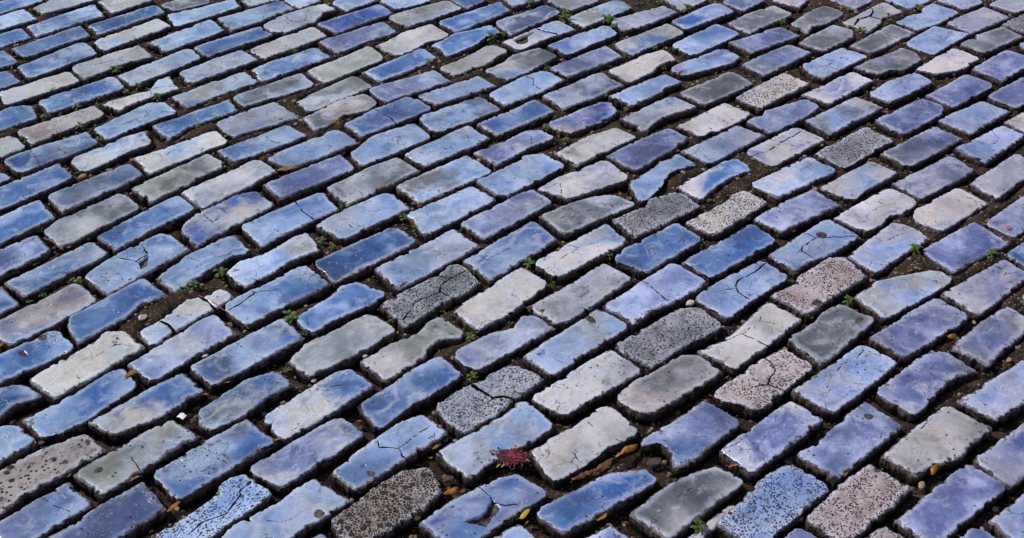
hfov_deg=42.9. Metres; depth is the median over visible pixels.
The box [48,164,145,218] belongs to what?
paving brick
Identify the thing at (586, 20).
paving brick
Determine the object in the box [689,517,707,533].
weed clump
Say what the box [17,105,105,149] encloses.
paving brick
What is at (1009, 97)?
paving brick
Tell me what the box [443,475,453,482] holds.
stone chunk
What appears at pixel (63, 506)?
paving brick
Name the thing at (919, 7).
weed clump
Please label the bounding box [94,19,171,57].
paving brick
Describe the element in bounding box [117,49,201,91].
paving brick
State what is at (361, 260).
paving brick
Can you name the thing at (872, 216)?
paving brick
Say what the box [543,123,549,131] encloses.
weed clump
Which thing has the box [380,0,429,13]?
paving brick
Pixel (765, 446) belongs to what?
paving brick
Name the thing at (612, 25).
weed clump
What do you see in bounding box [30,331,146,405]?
paving brick
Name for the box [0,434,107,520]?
paving brick
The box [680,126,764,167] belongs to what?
paving brick
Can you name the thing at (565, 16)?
weed clump
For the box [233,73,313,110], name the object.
paving brick
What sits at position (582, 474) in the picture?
fallen leaf
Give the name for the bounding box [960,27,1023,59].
paving brick
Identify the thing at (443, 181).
paving brick
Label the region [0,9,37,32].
paving brick
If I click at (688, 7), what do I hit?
weed clump
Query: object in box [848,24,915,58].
paving brick
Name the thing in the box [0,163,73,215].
paving brick
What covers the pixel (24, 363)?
paving brick
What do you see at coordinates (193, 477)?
paving brick
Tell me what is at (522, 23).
paving brick
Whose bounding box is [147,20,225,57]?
paving brick
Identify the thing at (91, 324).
paving brick
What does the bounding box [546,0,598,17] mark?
paving brick
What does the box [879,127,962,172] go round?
paving brick
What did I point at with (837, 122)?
paving brick
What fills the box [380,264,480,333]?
paving brick
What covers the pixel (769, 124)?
paving brick
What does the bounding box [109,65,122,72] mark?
weed clump
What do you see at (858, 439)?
paving brick
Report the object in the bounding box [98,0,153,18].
paving brick
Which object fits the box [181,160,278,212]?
paving brick
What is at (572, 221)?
paving brick
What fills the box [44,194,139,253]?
paving brick
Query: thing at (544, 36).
paving brick
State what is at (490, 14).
paving brick
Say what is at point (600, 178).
paving brick
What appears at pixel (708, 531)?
paving brick
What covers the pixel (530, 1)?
weed clump
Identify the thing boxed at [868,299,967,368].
paving brick
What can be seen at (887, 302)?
paving brick
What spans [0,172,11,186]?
paving brick
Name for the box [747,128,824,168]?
paving brick
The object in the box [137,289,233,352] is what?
paving brick
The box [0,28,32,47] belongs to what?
paving brick
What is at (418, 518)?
pebble
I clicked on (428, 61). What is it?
weed clump
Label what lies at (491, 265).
paving brick
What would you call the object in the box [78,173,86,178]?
pebble
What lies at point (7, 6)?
paving brick
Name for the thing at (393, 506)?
paving brick
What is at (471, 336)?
weed clump
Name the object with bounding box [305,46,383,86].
paving brick
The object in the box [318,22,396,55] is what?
paving brick
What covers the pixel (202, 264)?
paving brick
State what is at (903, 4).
paving brick
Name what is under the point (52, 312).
paving brick
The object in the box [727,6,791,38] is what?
paving brick
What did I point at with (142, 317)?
stone chunk
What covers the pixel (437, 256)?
paving brick
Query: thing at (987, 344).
paving brick
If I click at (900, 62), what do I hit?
paving brick
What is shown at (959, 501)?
paving brick
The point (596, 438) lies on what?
paving brick
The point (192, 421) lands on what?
stone chunk
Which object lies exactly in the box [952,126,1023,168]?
paving brick
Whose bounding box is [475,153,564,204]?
paving brick
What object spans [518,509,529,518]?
fallen leaf
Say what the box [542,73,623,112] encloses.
paving brick
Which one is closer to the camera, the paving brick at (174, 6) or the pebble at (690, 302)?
the pebble at (690, 302)
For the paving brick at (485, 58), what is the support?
on the ground
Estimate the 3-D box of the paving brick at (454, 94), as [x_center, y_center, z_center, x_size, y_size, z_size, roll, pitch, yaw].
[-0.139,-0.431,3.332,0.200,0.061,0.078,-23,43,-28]
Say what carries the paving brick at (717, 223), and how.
on the ground
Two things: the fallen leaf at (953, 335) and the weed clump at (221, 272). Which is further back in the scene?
the weed clump at (221, 272)
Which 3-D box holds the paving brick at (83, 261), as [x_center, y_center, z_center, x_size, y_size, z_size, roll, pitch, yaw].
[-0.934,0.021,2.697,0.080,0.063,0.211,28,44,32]
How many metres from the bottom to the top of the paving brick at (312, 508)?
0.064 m
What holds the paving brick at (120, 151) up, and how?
on the ground
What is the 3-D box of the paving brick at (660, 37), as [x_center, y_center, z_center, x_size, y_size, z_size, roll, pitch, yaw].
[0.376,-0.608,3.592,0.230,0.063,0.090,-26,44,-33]
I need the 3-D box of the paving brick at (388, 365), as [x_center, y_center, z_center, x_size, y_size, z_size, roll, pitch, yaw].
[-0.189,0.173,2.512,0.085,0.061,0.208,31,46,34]
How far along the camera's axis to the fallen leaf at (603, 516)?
2.15 m
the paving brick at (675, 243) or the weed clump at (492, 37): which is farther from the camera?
the weed clump at (492, 37)
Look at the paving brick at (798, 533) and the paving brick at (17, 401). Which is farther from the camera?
the paving brick at (17, 401)
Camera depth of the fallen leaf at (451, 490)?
2.19 m
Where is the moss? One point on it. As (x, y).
(674, 182)
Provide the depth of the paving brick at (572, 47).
3.55 m
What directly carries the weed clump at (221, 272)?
on the ground
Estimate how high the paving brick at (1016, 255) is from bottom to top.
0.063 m
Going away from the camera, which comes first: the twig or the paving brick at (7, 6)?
the twig
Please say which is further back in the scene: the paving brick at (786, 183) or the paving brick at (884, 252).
the paving brick at (786, 183)
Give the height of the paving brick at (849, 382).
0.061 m
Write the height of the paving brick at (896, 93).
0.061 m
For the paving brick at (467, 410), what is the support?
on the ground
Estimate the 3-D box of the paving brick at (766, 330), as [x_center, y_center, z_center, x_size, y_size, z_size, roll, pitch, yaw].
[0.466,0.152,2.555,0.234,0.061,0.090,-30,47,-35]
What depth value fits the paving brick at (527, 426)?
2.28 m
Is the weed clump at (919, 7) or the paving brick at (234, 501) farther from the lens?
the weed clump at (919, 7)
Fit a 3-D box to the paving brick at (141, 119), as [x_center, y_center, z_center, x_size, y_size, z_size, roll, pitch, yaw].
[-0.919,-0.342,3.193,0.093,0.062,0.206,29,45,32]
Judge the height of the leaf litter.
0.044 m
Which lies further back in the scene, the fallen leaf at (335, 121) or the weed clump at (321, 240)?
the fallen leaf at (335, 121)
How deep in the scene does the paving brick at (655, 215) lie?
2.87 m
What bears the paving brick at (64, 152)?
on the ground
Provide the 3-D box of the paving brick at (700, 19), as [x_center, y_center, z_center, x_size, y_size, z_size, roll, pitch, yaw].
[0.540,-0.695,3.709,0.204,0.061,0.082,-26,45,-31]
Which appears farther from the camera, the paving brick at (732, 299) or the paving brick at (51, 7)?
the paving brick at (51, 7)
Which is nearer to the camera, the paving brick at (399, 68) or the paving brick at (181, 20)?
the paving brick at (399, 68)
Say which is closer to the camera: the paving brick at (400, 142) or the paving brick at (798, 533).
the paving brick at (798, 533)
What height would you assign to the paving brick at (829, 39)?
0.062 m
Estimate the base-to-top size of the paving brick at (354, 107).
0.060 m
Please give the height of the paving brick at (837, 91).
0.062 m
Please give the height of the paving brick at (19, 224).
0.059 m
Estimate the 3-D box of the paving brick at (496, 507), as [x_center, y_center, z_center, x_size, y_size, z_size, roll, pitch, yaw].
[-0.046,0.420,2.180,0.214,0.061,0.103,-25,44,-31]
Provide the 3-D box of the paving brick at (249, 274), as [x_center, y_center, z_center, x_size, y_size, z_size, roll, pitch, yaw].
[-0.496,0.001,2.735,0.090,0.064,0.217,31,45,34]
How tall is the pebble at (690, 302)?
0.010 m
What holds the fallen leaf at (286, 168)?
on the paving brick at (327, 145)
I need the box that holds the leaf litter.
[1,0,1022,537]
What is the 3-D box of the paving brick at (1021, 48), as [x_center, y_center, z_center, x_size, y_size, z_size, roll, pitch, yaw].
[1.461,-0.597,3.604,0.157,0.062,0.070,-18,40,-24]
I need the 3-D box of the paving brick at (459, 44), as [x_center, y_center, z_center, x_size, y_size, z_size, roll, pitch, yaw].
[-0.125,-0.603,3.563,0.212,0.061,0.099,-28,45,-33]
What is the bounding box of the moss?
[6,0,1023,484]
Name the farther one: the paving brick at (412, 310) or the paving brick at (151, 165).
the paving brick at (151, 165)
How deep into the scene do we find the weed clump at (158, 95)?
3.27 m
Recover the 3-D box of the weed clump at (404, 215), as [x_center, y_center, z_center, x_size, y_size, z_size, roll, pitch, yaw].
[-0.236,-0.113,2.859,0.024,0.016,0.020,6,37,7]
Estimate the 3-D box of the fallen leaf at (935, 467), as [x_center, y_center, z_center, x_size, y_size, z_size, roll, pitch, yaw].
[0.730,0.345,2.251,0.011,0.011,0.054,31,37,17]
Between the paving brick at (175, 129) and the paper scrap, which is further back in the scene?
the paving brick at (175, 129)
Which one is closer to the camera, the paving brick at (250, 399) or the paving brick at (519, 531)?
the paving brick at (519, 531)
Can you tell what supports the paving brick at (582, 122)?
on the ground
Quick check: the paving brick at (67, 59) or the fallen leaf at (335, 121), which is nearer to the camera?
the fallen leaf at (335, 121)
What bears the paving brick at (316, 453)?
on the ground
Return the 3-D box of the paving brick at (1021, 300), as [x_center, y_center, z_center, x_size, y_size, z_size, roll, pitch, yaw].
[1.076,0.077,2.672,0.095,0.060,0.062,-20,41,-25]
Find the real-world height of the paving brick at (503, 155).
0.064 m
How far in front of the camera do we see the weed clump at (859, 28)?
3.63 m
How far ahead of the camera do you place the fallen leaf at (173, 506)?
2.15 m
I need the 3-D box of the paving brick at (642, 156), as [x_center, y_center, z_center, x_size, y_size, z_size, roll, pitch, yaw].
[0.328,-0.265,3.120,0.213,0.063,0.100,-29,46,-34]
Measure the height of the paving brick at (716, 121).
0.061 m
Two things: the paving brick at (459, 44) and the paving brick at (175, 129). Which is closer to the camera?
the paving brick at (175, 129)
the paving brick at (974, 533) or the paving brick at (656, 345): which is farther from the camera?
the paving brick at (656, 345)
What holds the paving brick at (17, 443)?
on the ground
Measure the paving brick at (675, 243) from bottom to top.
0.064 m
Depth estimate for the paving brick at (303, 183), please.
2.96 m
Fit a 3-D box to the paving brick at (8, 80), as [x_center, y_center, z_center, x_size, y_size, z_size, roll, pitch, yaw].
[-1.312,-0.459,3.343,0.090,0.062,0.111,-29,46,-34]
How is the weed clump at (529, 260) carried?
on the ground
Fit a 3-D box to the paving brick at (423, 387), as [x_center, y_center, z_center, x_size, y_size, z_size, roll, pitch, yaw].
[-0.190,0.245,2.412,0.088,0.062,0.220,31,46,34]
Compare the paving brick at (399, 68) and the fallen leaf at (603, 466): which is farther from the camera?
the paving brick at (399, 68)
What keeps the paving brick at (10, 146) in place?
on the ground
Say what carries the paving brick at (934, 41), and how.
on the ground
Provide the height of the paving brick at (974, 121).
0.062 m
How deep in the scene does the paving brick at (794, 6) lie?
3.77 m
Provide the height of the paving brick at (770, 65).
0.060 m
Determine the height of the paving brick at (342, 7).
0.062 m
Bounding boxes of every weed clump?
[72,102,81,111]
[74,122,85,129]
[95,136,103,143]
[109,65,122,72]
[134,82,142,91]
[152,93,162,101]
[187,280,199,290]
[213,267,228,276]
[282,309,298,323]
[315,236,325,243]
[399,213,407,220]
[424,58,432,64]
[466,332,474,340]
[466,371,478,380]
[487,33,497,42]
[523,257,535,268]
[525,0,535,7]
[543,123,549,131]
[558,14,572,22]
[600,14,615,23]
[609,23,617,30]
[683,4,694,12]
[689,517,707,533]
[779,18,786,24]
[842,294,853,305]
[855,26,865,31]
[910,243,923,254]
[914,4,924,9]
[986,248,998,258]
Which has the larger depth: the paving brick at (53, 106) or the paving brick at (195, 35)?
the paving brick at (195, 35)
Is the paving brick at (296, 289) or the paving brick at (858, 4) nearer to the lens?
the paving brick at (296, 289)
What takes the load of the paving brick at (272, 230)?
on the ground
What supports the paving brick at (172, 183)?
on the ground
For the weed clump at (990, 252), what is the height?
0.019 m
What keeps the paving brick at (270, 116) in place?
on the ground
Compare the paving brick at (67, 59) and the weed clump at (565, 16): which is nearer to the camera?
the paving brick at (67, 59)
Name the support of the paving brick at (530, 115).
on the ground
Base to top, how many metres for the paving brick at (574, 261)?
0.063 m
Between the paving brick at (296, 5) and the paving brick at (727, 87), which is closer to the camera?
the paving brick at (727, 87)
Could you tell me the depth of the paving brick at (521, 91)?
3.32 m
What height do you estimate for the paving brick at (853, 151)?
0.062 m
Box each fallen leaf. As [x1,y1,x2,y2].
[119,370,136,376]
[165,501,180,511]
[273,166,296,170]
[329,119,340,123]
[441,486,458,494]
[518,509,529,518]
[571,467,598,481]
[591,458,612,475]
[595,513,606,520]
[617,444,637,453]
[931,464,938,474]
[945,333,956,338]
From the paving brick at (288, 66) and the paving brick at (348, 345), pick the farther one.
the paving brick at (288, 66)
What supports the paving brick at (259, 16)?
on the ground
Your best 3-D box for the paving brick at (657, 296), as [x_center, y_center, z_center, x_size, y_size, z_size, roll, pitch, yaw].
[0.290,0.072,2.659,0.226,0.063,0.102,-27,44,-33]
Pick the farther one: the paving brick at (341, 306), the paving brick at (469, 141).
the paving brick at (469, 141)
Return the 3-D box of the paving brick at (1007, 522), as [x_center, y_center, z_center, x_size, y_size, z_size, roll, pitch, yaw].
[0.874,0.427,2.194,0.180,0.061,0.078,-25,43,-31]
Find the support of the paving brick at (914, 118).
on the ground
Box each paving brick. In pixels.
[0,0,43,15]
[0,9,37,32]
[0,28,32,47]
[0,51,19,71]
[0,71,22,91]
[0,72,80,107]
[0,105,38,132]
[0,136,26,163]
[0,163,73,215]
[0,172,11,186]
[0,200,55,248]
[0,235,51,285]
[0,284,96,351]
[0,287,20,319]
[0,331,74,387]
[0,385,43,426]
[0,425,37,470]
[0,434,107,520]
[0,482,94,537]
[4,132,99,179]
[4,243,109,306]
[11,26,91,60]
[17,43,97,83]
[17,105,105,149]
[22,369,138,446]
[26,5,105,39]
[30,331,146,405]
[33,0,96,15]
[39,77,126,119]
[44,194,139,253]
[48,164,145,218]
[48,482,167,537]
[67,278,166,351]
[70,131,153,176]
[72,46,153,85]
[73,420,199,504]
[85,234,190,299]
[88,6,166,40]
[88,373,204,446]
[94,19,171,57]
[94,102,176,145]
[97,196,196,257]
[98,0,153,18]
[102,76,180,116]
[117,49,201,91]
[128,315,236,389]
[132,154,223,208]
[133,131,227,180]
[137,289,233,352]
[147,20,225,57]
[152,99,237,141]
[153,475,273,537]
[154,419,277,509]
[156,236,250,294]
[161,0,210,15]
[167,0,241,31]
[172,72,259,109]
[179,50,258,86]
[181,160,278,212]
[181,192,275,251]
[191,319,305,395]
[194,27,272,63]
[198,371,293,439]
[216,102,301,140]
[217,1,294,35]
[217,125,307,168]
[222,479,350,537]
[225,266,330,331]
[227,233,320,294]
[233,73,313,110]
[237,0,279,10]
[242,193,339,253]
[249,27,327,65]
[250,418,364,499]
[251,48,330,84]
[263,155,356,207]
[264,4,336,39]
[264,369,374,449]
[267,130,359,175]
[285,0,322,10]
[288,315,394,385]
[295,282,385,342]
[296,76,371,114]
[302,94,376,130]
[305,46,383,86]
[314,534,326,537]
[315,228,418,291]
[316,5,393,37]
[316,193,410,247]
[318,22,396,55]
[327,157,420,211]
[331,415,448,501]
[331,468,442,537]
[333,0,378,14]
[344,97,430,144]
[350,124,430,172]
[358,356,461,438]
[360,317,464,389]
[361,49,436,83]
[369,70,451,106]
[374,229,480,297]
[376,24,449,58]
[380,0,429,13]
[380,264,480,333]
[389,1,461,30]
[396,155,491,210]
[404,125,489,173]
[406,187,495,242]
[418,76,496,111]
[419,97,500,141]
[419,474,546,537]
[431,25,499,57]
[435,366,543,439]
[436,402,553,489]
[438,2,511,34]
[440,45,507,79]
[451,0,485,13]
[452,267,546,336]
[454,315,555,379]
[460,190,550,243]
[463,222,557,287]
[473,130,553,172]
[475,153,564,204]
[476,100,555,142]
[486,48,556,83]
[489,71,564,112]
[494,525,534,537]
[496,5,559,39]
[502,0,541,12]
[502,21,575,55]
[523,309,627,385]
[527,263,633,333]
[528,406,637,489]
[532,350,642,424]
[535,224,629,285]
[537,469,657,537]
[539,161,628,205]
[539,195,635,242]
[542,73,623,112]
[543,102,617,138]
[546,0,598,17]
[547,26,616,60]
[549,46,622,83]
[554,127,635,171]
[565,0,630,32]
[586,523,628,537]
[602,264,707,333]
[606,129,687,174]
[607,50,676,89]
[608,74,680,112]
[611,6,677,37]
[612,24,683,61]
[612,192,701,245]
[614,308,720,376]
[615,223,699,280]
[617,355,721,425]
[620,96,697,134]
[628,154,695,208]
[629,467,743,537]
[640,400,739,478]
[662,0,706,15]
[670,49,740,80]
[671,3,733,37]
[672,24,739,59]
[675,103,752,140]
[676,159,750,204]
[678,72,752,110]
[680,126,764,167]
[681,224,774,286]
[685,191,766,242]
[688,505,734,537]
[694,261,787,326]
[697,302,801,378]
[713,348,811,422]
[715,465,827,537]
[719,401,822,484]
[722,0,764,18]
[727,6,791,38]
[728,27,799,58]
[735,73,809,115]
[740,45,811,82]
[746,100,820,139]
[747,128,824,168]
[751,157,835,205]
[753,190,839,239]
[768,220,858,281]
[769,257,867,324]
[771,0,808,13]
[784,528,816,537]
[787,304,873,373]
[789,6,843,37]
[790,346,897,423]
[796,402,901,491]
[798,25,853,57]
[800,72,873,109]
[801,48,866,85]
[804,97,882,140]
[804,464,912,537]
[812,128,892,172]
[819,162,898,205]
[830,0,871,9]
[833,189,917,239]
[843,3,902,35]
[847,223,929,279]
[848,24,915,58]
[851,270,951,326]
[853,48,921,79]
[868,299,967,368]
[869,73,931,109]
[869,526,903,537]
[873,99,943,140]
[875,350,975,423]
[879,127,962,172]
[879,406,991,485]
[884,0,930,12]
[891,156,975,203]
[892,465,1004,537]
[896,4,958,33]
[906,26,968,57]
[912,188,988,233]
[914,49,978,79]
[922,222,1008,275]
[925,75,991,113]
[937,0,982,13]
[937,102,1010,139]
[940,260,1023,323]
[946,7,1010,38]
[949,307,1023,372]
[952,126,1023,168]
[955,360,1023,431]
[959,528,994,537]
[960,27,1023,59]
[968,154,1023,201]
[971,50,1023,87]
[972,423,1023,498]
[986,196,1023,238]
[987,78,1023,114]
[987,493,1023,537]
[988,0,1023,17]
[1001,14,1023,35]
[1003,113,1023,144]
[1005,242,1023,270]
[1017,294,1023,305]
[1018,42,1023,54]
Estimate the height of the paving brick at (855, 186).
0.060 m
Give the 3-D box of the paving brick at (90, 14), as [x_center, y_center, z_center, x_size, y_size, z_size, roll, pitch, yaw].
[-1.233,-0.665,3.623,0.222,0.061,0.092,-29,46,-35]
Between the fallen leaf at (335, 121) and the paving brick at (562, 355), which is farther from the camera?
the fallen leaf at (335, 121)
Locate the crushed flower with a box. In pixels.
[481,445,539,469]
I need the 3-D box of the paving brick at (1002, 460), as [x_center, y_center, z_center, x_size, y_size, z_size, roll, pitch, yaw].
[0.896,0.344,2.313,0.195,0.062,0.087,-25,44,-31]
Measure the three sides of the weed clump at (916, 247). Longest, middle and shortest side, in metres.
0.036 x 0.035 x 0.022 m
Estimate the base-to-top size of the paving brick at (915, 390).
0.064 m
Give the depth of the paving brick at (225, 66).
3.39 m
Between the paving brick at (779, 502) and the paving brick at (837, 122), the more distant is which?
the paving brick at (837, 122)
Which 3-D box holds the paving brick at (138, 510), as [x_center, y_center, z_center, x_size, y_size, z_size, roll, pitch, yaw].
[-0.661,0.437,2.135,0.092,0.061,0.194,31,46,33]
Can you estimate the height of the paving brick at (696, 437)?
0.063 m
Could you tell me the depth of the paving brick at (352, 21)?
3.63 m
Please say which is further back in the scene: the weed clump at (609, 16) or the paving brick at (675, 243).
the weed clump at (609, 16)
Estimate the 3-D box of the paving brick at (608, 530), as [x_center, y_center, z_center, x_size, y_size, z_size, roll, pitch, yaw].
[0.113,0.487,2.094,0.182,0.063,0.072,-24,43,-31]
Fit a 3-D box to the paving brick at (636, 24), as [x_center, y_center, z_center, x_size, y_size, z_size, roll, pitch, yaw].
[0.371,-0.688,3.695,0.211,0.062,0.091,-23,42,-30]
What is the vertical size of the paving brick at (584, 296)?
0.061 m
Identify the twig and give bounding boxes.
[199,295,249,328]
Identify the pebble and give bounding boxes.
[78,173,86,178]
[414,515,420,520]
[686,300,694,305]
[918,481,924,488]
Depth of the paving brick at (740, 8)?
3.76 m
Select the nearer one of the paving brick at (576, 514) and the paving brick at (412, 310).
the paving brick at (576, 514)
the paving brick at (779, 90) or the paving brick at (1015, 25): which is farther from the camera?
the paving brick at (1015, 25)
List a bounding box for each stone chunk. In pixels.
[138,314,146,320]
[187,418,197,423]
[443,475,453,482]
[646,457,660,466]
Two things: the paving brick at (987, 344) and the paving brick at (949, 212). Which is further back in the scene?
the paving brick at (949, 212)
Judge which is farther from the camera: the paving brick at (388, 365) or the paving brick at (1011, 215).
the paving brick at (1011, 215)
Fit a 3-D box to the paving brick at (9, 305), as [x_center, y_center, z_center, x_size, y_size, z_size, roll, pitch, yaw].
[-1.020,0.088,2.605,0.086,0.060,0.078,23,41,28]
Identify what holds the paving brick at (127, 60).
on the ground
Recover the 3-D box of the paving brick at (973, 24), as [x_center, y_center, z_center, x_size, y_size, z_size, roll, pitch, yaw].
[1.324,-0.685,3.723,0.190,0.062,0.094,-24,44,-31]
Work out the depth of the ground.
2.69 m
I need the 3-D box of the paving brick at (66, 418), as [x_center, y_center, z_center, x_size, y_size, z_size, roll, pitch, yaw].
[-0.771,0.266,2.371,0.091,0.062,0.210,28,44,32]
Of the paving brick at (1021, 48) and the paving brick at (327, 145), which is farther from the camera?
the paving brick at (1021, 48)
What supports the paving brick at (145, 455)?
on the ground
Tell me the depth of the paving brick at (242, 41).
3.51 m
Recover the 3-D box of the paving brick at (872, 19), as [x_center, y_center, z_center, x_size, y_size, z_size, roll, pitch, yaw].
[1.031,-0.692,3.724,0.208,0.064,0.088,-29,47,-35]
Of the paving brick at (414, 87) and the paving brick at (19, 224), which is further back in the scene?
the paving brick at (414, 87)
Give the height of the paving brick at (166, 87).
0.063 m
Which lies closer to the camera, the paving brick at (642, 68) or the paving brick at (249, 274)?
the paving brick at (249, 274)
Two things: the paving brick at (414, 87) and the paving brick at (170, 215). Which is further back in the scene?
the paving brick at (414, 87)
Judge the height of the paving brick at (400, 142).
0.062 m
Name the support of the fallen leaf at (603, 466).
on the ground
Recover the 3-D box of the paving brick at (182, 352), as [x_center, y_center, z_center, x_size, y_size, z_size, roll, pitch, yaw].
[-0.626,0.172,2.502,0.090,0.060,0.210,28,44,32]
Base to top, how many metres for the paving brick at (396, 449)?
0.061 m
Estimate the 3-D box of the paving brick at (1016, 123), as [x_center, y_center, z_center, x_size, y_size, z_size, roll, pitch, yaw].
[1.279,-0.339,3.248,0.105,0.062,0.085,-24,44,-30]
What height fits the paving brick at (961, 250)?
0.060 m
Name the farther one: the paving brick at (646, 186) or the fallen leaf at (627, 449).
the paving brick at (646, 186)
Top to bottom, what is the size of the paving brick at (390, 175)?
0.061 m
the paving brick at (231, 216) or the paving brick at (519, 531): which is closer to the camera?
the paving brick at (519, 531)
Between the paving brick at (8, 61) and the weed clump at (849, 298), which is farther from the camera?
the paving brick at (8, 61)
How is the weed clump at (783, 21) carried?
on the ground
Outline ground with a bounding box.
[0,0,1023,537]
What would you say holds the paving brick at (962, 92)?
on the ground
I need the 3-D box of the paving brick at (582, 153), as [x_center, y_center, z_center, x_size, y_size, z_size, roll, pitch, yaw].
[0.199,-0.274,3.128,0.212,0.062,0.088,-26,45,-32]
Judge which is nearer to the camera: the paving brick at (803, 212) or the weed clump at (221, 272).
the weed clump at (221, 272)
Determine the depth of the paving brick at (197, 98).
3.29 m
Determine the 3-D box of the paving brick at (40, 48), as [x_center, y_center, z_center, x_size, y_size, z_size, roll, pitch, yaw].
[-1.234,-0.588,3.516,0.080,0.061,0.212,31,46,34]
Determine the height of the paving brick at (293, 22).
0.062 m
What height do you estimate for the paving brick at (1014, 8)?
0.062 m
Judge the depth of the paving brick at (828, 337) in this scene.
2.54 m
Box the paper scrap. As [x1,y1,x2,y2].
[177,413,186,418]
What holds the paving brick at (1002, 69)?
on the ground
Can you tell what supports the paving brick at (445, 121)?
on the ground
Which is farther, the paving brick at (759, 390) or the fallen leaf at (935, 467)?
the paving brick at (759, 390)
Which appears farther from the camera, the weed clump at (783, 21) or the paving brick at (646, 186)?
the weed clump at (783, 21)
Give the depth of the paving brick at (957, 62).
3.47 m
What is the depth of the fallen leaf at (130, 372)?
2.42 m
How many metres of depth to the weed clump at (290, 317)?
2.56 m
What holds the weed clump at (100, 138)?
on the ground
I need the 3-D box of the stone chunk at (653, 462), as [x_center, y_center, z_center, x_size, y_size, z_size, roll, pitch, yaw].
[0.246,0.336,2.269,0.027,0.011,0.019,-9,37,-13]
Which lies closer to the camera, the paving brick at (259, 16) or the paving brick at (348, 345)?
the paving brick at (348, 345)
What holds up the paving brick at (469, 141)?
on the ground
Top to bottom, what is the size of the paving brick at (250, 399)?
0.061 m
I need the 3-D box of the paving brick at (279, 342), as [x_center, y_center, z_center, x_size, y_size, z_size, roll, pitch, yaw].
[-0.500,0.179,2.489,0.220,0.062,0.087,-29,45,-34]
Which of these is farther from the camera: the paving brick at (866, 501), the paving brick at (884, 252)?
the paving brick at (884, 252)
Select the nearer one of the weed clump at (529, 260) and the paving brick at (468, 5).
the weed clump at (529, 260)
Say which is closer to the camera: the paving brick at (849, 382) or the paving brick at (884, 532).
the paving brick at (884, 532)
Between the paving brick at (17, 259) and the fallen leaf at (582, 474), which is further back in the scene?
the paving brick at (17, 259)
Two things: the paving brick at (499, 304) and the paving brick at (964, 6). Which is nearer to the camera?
the paving brick at (499, 304)
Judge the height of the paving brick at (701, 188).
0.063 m
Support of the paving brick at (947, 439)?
on the ground
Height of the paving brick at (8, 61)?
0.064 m
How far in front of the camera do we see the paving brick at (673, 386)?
2.41 m
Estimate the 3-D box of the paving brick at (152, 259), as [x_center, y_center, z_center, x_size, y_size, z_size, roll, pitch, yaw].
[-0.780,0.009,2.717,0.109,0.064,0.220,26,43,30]
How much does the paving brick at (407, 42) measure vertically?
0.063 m
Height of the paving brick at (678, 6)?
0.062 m
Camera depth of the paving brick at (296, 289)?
2.61 m
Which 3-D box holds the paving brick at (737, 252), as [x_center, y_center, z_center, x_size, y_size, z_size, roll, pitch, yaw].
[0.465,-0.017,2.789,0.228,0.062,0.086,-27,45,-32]
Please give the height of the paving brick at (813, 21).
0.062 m
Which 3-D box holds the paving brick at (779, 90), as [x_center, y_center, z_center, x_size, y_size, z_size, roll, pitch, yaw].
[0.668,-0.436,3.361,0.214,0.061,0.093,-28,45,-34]
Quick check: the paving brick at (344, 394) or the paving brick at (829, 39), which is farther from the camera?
the paving brick at (829, 39)
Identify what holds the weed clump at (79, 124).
on the ground
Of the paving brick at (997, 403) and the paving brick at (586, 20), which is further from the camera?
the paving brick at (586, 20)
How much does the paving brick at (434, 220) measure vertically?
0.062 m
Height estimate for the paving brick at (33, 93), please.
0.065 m
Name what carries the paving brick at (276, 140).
on the ground
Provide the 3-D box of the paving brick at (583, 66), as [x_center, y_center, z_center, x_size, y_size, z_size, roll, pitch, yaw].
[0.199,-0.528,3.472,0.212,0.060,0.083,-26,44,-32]
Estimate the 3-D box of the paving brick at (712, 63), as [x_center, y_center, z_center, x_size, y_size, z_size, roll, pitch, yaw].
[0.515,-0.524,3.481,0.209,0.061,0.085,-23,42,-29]
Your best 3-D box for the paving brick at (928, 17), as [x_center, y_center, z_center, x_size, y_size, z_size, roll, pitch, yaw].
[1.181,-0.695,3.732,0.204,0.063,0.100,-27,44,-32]
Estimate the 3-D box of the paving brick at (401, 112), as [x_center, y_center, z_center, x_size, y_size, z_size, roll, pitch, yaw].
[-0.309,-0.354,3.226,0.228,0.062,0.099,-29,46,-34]
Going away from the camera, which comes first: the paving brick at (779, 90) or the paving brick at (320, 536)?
the paving brick at (320, 536)
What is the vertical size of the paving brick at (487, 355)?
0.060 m
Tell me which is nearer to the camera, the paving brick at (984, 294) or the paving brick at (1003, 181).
the paving brick at (984, 294)
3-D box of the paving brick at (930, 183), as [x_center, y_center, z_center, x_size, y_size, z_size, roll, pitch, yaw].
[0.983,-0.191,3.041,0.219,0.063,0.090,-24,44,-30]
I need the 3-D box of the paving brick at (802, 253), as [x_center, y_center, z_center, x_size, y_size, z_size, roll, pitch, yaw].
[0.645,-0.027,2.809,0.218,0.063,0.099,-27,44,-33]
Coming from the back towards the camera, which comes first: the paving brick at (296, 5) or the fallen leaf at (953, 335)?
the paving brick at (296, 5)
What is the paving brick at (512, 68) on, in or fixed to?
on the ground
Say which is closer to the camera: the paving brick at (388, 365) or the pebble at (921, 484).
the pebble at (921, 484)
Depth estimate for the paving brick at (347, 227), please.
2.84 m
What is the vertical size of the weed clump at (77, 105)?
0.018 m
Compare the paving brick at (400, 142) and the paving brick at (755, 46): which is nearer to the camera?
the paving brick at (400, 142)
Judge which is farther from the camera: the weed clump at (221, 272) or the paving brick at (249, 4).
the paving brick at (249, 4)
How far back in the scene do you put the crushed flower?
2.25 m
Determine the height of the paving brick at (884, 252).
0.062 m

